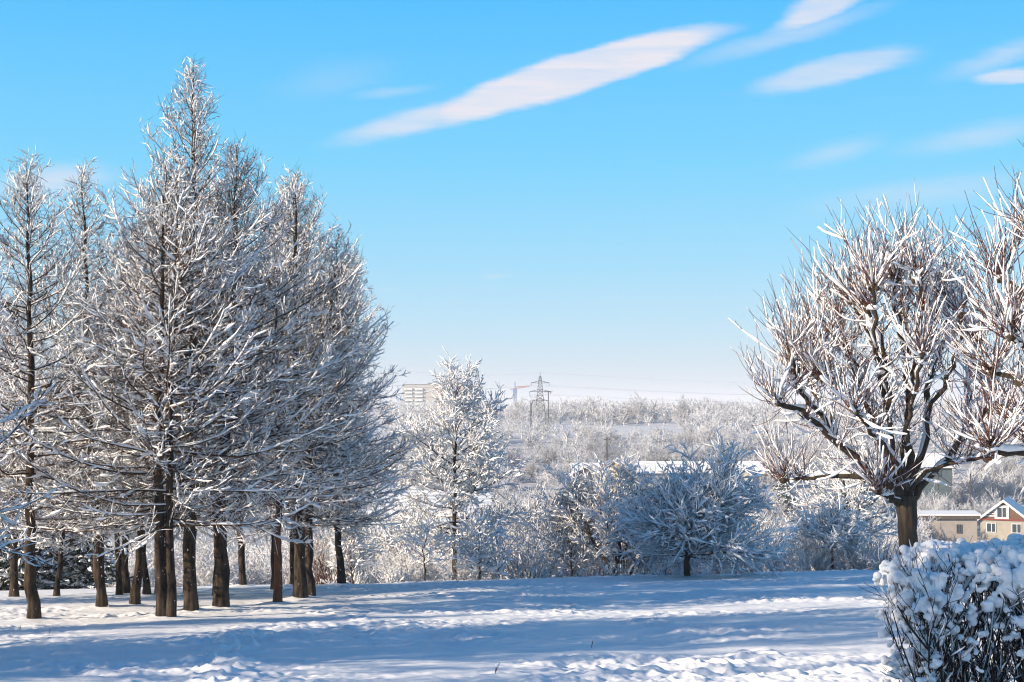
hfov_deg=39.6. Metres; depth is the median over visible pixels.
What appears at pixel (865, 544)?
frosted bush
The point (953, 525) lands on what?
garage
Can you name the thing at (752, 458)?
frosted tree
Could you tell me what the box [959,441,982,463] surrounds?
frosted tree
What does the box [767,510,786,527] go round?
frosted tree
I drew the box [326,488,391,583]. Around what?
young tree
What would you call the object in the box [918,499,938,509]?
frosted tree
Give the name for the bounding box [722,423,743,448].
frosted tree
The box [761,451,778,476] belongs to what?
frosted tree
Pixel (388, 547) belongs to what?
frosted bush
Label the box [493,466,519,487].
frosted tree
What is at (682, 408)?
frosted tree
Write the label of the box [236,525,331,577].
frosted bush
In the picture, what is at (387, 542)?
frosted bush
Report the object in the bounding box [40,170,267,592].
larch tree
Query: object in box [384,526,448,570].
frosted bush
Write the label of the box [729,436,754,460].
frosted tree
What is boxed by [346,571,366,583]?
weed clump
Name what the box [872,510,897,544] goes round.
frosted tree
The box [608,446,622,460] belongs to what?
frosted tree
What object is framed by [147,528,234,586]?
frosted bush
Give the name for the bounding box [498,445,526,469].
frosted tree
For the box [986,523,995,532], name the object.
window
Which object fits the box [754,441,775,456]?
frosted tree
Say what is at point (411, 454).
frosted tree
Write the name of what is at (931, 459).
teal house
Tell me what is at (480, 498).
white roofed house
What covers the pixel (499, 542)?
young tree
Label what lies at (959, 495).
frosted tree
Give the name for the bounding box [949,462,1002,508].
frosted tree
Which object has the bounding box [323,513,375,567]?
frosted bush
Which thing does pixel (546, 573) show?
weed clump
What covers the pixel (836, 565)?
frosted bush
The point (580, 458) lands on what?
frosted tree
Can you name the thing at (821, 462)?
frosted tree
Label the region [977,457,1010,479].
frosted tree
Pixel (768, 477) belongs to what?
frosted tree
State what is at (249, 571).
frosted bush
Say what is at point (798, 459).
frosted tree
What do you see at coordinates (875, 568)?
weed clump
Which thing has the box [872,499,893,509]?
frosted tree
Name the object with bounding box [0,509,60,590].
spruce tree
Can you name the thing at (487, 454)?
frosted tree
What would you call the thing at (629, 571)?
weed clump
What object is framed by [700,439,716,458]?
frosted tree
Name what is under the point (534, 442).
power line
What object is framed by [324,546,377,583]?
frosted bush
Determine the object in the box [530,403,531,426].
utility pole
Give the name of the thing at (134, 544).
frosted bush
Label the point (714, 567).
frosted bush
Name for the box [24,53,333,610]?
larch tree
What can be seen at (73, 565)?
spruce tree
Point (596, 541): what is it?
frosted bush
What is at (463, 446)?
frosted tree
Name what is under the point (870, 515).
frosted tree
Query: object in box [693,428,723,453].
frosted tree
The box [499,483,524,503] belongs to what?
frosted tree
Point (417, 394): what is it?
apartment block
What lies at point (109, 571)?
spruce tree
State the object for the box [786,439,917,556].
double stem tree
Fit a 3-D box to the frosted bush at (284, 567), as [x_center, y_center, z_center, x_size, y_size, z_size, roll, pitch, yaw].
[-8.870,9.105,59.867,4.265,3.648,4.535,2,-3,-43]
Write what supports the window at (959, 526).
in the garage
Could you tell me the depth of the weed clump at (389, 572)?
50.43 m
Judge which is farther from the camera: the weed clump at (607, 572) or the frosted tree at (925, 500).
the frosted tree at (925, 500)
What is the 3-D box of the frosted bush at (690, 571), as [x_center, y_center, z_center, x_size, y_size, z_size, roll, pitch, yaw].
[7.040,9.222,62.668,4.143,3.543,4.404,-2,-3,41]
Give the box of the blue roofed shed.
[737,468,761,490]
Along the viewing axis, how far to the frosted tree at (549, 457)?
377.50 m
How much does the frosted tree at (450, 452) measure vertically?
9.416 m
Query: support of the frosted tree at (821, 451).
on the snow ground
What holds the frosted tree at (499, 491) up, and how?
on the snow ground
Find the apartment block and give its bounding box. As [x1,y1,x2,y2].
[402,383,476,406]
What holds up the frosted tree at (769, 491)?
on the snow ground
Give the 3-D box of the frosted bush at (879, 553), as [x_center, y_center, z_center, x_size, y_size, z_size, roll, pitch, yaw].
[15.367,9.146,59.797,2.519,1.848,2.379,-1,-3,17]
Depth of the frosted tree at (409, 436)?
419.63 m
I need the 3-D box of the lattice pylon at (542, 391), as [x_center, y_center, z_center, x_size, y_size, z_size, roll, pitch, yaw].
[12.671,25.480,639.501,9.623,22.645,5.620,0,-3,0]
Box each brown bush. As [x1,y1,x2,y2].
[509,409,519,419]
[611,408,628,422]
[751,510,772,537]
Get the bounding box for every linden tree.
[728,181,1023,612]
[933,140,1023,495]
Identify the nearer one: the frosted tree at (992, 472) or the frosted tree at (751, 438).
the frosted tree at (992, 472)
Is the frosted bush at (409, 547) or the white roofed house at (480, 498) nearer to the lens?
the frosted bush at (409, 547)
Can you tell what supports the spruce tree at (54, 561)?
on the snow ground
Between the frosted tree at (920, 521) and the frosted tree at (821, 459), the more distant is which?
the frosted tree at (821, 459)
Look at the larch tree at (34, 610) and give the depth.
28.23 m
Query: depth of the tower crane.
1497.24 m
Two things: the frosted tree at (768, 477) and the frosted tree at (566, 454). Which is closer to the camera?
the frosted tree at (768, 477)
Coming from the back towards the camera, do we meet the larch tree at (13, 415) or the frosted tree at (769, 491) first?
the frosted tree at (769, 491)
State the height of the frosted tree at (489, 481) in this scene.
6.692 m
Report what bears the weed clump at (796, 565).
on the snow ground
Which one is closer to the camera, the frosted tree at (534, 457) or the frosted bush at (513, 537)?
the frosted bush at (513, 537)
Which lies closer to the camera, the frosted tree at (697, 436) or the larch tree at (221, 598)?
the larch tree at (221, 598)
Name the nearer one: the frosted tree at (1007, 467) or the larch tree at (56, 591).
the larch tree at (56, 591)
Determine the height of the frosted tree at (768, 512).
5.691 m
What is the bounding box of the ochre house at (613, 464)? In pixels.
[603,460,636,490]
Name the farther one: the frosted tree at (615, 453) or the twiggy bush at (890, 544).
the frosted tree at (615, 453)
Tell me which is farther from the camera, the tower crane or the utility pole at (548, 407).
the tower crane
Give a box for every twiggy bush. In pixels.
[491,529,565,577]
[831,527,898,569]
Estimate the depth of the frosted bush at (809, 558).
54.98 m
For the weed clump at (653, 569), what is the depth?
53.51 m
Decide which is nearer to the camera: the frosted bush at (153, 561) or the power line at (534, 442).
the frosted bush at (153, 561)
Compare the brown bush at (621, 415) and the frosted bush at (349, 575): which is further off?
the brown bush at (621, 415)
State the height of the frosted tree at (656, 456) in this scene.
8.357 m
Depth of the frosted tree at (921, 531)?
137.94 m
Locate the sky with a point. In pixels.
(582, 189)
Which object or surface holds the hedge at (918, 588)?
on the snow ground
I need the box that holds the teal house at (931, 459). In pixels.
[905,453,954,499]
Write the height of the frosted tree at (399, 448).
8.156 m
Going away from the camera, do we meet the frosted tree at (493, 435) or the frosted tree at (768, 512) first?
the frosted tree at (768, 512)
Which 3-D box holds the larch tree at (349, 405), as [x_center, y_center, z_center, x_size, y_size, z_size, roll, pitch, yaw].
[-6.030,1.101,39.023,6.918,12.452,6.251,1,-3,-30]
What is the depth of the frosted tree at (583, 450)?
399.86 m
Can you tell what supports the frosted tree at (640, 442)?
on the snow ground
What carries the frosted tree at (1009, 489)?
on the snow ground
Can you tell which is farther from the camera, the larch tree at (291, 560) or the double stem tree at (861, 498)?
the double stem tree at (861, 498)
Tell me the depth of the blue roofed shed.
299.33 m
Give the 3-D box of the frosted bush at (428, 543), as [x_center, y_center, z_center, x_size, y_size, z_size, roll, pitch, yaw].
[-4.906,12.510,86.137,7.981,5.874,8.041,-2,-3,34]
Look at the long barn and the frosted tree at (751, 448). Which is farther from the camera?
the frosted tree at (751, 448)
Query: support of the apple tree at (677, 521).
on the snow ground
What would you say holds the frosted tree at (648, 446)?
on the snow ground
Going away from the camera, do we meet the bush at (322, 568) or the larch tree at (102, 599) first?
the larch tree at (102, 599)
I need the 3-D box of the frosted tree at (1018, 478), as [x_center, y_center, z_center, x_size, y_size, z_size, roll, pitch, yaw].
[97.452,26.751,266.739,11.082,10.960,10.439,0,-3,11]
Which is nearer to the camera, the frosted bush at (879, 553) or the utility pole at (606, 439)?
the frosted bush at (879, 553)
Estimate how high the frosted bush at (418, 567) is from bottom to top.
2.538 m
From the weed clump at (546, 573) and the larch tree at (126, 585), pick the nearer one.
the larch tree at (126, 585)
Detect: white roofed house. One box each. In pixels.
[358,509,469,539]
[372,485,493,537]
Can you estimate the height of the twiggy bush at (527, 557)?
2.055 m
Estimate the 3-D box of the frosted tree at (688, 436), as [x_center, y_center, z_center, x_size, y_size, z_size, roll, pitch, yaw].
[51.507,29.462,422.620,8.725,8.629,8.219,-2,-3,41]
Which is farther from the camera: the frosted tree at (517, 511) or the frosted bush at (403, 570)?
the frosted tree at (517, 511)
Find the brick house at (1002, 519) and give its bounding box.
[977,496,1023,539]
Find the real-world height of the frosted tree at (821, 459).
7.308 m
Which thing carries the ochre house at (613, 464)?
on the snow ground
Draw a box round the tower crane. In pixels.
[510,382,529,403]
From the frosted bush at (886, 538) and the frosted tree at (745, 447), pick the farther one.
the frosted tree at (745, 447)
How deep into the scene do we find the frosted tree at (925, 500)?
220.81 m
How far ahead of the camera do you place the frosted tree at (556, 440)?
420.63 m
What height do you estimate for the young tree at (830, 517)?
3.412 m
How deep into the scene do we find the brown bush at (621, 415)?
638.23 m
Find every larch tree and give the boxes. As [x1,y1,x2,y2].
[0,144,167,618]
[0,145,360,616]
[0,156,184,606]
[0,250,70,573]
[0,275,93,596]
[0,335,112,595]
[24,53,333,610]
[35,299,180,594]
[36,285,154,593]
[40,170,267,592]
[46,249,201,594]
[47,216,231,604]
[85,128,396,606]
[107,184,288,592]
[128,168,338,594]
[146,244,272,584]
[179,188,372,589]
[183,169,419,597]
[197,163,426,595]
[197,216,389,601]
[226,221,439,595]
[248,271,394,584]
[268,253,416,582]
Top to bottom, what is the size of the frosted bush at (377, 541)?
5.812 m
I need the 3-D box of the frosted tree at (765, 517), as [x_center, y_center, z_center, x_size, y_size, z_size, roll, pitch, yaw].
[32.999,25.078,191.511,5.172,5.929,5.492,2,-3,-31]
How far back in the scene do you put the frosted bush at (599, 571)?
58.42 m
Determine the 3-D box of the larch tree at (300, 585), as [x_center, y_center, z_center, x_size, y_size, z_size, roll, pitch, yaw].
[-5.431,1.194,36.594,6.055,11.402,5.626,0,-3,0]
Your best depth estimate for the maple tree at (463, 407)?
54.56 m
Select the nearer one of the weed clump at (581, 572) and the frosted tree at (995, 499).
the weed clump at (581, 572)
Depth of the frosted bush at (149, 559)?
58.12 m
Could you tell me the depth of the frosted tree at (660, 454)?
370.65 m
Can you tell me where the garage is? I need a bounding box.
[917,510,980,542]
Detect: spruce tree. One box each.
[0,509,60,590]
[0,517,77,590]
[36,525,82,589]
[39,533,108,589]
[50,532,132,588]
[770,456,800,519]
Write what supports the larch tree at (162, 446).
on the snow ground
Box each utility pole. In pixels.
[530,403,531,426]
[545,391,551,425]
[604,437,609,460]
[970,473,971,505]
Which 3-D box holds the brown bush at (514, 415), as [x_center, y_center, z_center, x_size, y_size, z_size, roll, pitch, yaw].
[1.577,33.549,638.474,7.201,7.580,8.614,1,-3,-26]
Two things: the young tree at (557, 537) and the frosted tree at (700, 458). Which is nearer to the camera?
the young tree at (557, 537)
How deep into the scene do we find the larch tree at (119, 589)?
40.83 m
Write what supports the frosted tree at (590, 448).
on the snow ground
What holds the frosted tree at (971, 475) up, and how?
on the snow ground
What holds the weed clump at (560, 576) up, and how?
on the snow ground
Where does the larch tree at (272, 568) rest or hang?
on the snow ground
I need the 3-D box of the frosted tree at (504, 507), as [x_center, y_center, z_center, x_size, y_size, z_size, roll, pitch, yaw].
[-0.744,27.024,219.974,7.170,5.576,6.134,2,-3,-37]
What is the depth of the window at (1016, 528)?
206.09 m
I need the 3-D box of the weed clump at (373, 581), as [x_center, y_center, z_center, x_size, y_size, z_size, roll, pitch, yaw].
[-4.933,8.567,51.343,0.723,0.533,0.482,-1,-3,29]
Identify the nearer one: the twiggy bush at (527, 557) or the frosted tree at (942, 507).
the twiggy bush at (527, 557)
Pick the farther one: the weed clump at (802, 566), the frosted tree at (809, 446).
the frosted tree at (809, 446)
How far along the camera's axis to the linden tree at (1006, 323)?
19.28 m
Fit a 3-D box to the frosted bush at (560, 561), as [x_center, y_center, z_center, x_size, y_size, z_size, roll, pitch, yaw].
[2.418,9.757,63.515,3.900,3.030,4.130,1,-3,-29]
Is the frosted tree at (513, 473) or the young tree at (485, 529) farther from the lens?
the frosted tree at (513, 473)
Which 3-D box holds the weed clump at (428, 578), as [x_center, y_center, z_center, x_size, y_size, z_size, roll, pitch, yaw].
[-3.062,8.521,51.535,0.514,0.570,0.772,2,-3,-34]
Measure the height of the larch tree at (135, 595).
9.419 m
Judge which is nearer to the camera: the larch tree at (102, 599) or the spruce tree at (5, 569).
the larch tree at (102, 599)
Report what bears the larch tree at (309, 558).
on the snow ground
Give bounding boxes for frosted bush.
[92,533,178,586]
[105,539,154,586]
[109,536,153,567]
[114,538,180,586]
[132,531,204,565]
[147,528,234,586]
[149,532,255,584]
[175,545,238,585]
[196,527,287,584]
[205,534,284,584]
[232,532,355,584]
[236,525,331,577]
[247,528,330,584]
[315,545,380,583]
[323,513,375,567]
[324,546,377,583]
[346,541,390,582]
[347,508,402,574]
[350,510,415,545]
[352,501,428,572]
[355,509,411,569]
[355,522,448,580]
[361,521,448,571]
[369,505,486,575]
[374,551,427,581]
[376,540,450,580]
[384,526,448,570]
[389,517,474,572]
[390,509,496,577]
[411,532,499,580]
[447,559,485,579]
[457,500,569,578]
[518,558,558,577]
[522,492,654,576]
[532,530,586,576]
[549,535,616,576]
[604,534,679,575]
[626,541,704,574]
[641,562,717,574]
[691,553,744,574]
[693,502,778,573]
[736,512,798,573]
[743,507,814,572]
[769,531,868,570]
[774,524,842,570]
[798,515,894,569]
[827,521,898,569]
[861,537,897,569]
[872,512,894,554]
[881,535,897,556]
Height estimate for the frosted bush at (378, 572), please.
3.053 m
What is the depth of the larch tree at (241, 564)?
46.64 m
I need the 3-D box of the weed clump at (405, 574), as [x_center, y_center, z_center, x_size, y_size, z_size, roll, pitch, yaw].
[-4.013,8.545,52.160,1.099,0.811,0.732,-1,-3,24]
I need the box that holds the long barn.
[639,461,764,487]
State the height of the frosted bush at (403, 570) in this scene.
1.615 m
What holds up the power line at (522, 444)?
attached to the utility pole at (606, 439)
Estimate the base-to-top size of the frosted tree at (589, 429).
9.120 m
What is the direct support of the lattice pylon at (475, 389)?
on the snow ground
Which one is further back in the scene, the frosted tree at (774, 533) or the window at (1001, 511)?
the window at (1001, 511)
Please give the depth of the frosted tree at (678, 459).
347.45 m
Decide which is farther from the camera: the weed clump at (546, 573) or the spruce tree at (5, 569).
the weed clump at (546, 573)
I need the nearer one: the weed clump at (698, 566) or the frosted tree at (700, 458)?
the weed clump at (698, 566)
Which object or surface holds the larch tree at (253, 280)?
on the snow ground
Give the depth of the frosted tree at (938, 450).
391.79 m
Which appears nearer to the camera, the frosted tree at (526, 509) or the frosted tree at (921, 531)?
the frosted tree at (526, 509)
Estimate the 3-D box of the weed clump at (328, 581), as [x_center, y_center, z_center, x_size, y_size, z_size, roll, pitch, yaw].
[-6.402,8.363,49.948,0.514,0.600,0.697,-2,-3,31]
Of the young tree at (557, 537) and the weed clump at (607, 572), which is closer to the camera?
the weed clump at (607, 572)
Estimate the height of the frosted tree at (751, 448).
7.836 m
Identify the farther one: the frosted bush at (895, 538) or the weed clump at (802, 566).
the frosted bush at (895, 538)
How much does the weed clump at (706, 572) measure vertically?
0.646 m
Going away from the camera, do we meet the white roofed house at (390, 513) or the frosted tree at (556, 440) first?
the white roofed house at (390, 513)
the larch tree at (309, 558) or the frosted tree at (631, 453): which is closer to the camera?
the larch tree at (309, 558)
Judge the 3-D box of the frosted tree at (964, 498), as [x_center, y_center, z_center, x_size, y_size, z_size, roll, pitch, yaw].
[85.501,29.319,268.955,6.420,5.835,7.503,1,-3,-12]
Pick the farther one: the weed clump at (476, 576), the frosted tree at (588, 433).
the frosted tree at (588, 433)
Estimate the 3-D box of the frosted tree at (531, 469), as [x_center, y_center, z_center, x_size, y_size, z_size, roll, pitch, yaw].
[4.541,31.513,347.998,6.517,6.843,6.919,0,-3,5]
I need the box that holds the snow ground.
[0,409,1023,681]
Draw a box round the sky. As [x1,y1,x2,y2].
[0,0,1023,408]
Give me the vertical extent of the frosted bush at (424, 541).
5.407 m
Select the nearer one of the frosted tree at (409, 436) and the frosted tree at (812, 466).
the frosted tree at (812, 466)
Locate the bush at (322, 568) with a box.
[282,527,365,584]
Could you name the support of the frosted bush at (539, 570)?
on the snow ground
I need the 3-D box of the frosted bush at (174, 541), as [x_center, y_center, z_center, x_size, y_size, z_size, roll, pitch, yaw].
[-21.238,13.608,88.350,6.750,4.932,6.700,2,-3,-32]
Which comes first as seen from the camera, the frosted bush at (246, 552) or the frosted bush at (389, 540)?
the frosted bush at (246, 552)
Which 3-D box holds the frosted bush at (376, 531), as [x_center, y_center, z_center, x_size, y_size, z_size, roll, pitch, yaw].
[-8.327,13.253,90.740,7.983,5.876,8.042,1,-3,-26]
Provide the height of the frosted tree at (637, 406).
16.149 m
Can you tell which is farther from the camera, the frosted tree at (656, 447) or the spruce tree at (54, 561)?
the frosted tree at (656, 447)
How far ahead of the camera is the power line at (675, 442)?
299.26 m
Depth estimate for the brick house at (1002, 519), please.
207.02 m
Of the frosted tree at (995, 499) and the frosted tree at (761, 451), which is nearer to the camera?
the frosted tree at (995, 499)
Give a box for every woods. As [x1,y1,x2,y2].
[372,395,1020,503]
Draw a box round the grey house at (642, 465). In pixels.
[569,462,647,492]
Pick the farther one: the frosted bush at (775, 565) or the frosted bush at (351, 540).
the frosted bush at (351, 540)
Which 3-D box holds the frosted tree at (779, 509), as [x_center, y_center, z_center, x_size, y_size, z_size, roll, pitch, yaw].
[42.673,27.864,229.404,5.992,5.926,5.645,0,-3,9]
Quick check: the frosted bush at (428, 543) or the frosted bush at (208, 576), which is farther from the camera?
the frosted bush at (428, 543)
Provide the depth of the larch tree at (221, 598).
30.46 m
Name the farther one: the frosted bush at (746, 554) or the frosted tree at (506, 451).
the frosted tree at (506, 451)
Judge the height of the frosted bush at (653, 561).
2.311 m
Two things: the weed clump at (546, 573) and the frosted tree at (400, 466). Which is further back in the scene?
the frosted tree at (400, 466)
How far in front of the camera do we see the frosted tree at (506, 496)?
222.30 m
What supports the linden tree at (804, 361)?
on the snow ground
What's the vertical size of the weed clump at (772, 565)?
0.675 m
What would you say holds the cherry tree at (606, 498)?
on the snow ground
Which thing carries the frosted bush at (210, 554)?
on the snow ground
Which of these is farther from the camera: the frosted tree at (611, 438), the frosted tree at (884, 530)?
the frosted tree at (611, 438)
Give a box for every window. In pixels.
[957,524,961,532]
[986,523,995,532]
[997,507,1006,517]
[1012,523,1020,532]
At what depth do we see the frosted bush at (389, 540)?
86.29 m
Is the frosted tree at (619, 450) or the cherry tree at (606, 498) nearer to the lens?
the cherry tree at (606, 498)
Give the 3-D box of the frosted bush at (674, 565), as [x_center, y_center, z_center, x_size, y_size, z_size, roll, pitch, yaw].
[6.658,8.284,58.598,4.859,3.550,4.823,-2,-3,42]
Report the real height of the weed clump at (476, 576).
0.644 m
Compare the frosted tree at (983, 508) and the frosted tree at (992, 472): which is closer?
the frosted tree at (983, 508)
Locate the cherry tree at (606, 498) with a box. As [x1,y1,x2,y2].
[521,445,684,575]
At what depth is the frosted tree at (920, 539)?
99.60 m
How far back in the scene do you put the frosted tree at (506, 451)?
371.68 m
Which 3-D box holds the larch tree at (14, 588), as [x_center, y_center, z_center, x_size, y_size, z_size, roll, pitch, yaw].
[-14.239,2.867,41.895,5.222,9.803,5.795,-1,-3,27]
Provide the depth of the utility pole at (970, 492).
229.10 m
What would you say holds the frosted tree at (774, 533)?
on the snow ground
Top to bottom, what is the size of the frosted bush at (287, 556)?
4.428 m
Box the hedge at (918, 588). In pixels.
[857,533,1023,681]
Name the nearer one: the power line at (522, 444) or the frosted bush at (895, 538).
the frosted bush at (895, 538)
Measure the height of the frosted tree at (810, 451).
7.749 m
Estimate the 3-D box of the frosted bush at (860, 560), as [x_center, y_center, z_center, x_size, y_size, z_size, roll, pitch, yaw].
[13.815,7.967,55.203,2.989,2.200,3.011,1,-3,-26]
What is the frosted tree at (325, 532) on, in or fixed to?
on the snow ground
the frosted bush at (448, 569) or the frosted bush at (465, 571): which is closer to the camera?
the frosted bush at (465, 571)
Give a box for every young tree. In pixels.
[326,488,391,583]
[395,511,462,580]
[447,504,519,578]
[481,530,522,575]
[531,479,610,576]
[783,491,873,568]
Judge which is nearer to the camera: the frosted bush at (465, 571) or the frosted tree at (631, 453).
the frosted bush at (465, 571)
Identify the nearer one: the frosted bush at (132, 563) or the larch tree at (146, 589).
the larch tree at (146, 589)
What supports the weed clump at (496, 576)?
on the snow ground
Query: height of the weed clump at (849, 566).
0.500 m
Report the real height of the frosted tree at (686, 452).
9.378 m
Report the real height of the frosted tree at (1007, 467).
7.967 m
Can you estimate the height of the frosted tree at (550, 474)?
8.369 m
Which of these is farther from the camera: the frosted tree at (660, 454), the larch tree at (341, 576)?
the frosted tree at (660, 454)
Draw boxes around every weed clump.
[320,571,336,583]
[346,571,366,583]
[368,574,384,582]
[371,563,403,582]
[386,568,414,581]
[420,568,435,580]
[443,572,462,579]
[468,567,490,579]
[491,568,509,578]
[525,564,544,577]
[540,568,551,577]
[554,565,568,577]
[574,566,588,576]
[595,562,619,575]
[618,560,639,575]
[645,563,669,574]
[670,565,681,574]
[691,564,708,574]
[699,563,712,574]
[767,560,785,571]
[780,560,799,571]
[795,559,808,570]
[841,563,856,569]
[866,551,885,569]
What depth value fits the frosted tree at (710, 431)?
423.04 m
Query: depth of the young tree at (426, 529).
50.96 m
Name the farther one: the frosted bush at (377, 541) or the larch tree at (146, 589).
the frosted bush at (377, 541)
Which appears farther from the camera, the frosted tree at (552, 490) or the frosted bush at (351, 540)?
the frosted tree at (552, 490)
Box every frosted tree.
[313,519,334,549]
[391,463,414,485]
[392,439,408,455]
[393,424,417,448]
[396,452,417,475]
[409,455,425,479]
[427,447,458,472]
[451,444,473,462]
[467,439,498,466]
[480,427,501,443]
[482,468,511,489]
[489,471,522,508]
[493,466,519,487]
[494,482,536,513]
[495,498,518,519]
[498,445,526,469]
[499,440,520,467]
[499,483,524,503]
[499,497,527,536]
[505,472,554,542]
[518,445,544,475]
[521,456,543,481]
[535,441,563,467]
[541,458,570,489]
[543,433,569,453]
[546,484,564,505]
[552,441,582,468]
[564,451,592,468]
[575,422,600,442]
[575,435,596,457]
[577,423,599,445]
[582,434,609,460]
[588,444,612,461]
[599,428,620,448]
[605,437,629,458]
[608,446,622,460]
[620,444,646,461]
[624,433,647,456]
[626,390,651,420]
[627,435,664,460]
[642,444,675,460]
[644,442,666,456]
[654,444,681,460]
[668,449,694,460]
[669,394,695,422]
[671,427,697,450]
[674,440,704,460]
[687,426,706,447]
[689,442,707,460]
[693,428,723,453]
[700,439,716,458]
[702,423,727,447]
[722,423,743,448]
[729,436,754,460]
[738,430,760,446]
[740,437,761,460]
[746,450,761,460]
[752,510,773,524]
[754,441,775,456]
[756,464,777,487]
[757,504,777,525]
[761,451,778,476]
[762,497,789,523]
[766,483,779,501]
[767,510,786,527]
[768,521,785,545]
[788,444,811,465]
[799,450,822,482]
[800,438,817,456]
[803,443,819,457]
[810,438,836,462]
[812,451,829,470]
[812,455,827,469]
[861,504,892,540]
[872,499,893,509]
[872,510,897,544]
[881,527,931,542]
[888,505,940,538]
[892,519,932,540]
[917,483,957,509]
[917,493,979,525]
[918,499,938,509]
[929,440,949,452]
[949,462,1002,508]
[950,480,973,507]
[952,484,978,507]
[958,467,982,485]
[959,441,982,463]
[959,492,994,528]
[969,461,1015,505]
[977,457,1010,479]
[982,487,1022,513]
[983,466,1023,504]
[998,456,1023,476]
[1005,465,1023,498]
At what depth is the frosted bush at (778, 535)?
68.74 m
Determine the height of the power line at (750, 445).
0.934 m
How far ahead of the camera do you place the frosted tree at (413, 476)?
349.56 m
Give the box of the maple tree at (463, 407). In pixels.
[372,346,536,580]
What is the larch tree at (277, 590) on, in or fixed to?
on the snow ground
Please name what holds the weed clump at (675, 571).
on the snow ground
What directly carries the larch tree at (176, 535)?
on the snow ground
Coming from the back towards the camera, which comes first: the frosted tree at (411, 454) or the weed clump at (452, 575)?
the frosted tree at (411, 454)
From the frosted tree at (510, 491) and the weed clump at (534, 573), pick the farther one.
the frosted tree at (510, 491)
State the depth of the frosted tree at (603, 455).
364.72 m
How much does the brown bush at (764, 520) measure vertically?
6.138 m
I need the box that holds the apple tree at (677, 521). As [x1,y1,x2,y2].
[609,424,801,577]
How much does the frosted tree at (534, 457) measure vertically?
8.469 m
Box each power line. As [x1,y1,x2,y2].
[372,440,600,443]
[387,441,606,444]
[607,441,875,445]
[614,440,896,443]
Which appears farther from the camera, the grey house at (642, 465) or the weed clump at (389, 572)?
the grey house at (642, 465)
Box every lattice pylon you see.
[473,369,481,416]
[529,376,550,419]
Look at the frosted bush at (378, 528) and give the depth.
90.86 m
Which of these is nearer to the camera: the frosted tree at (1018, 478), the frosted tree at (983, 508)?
the frosted tree at (983, 508)

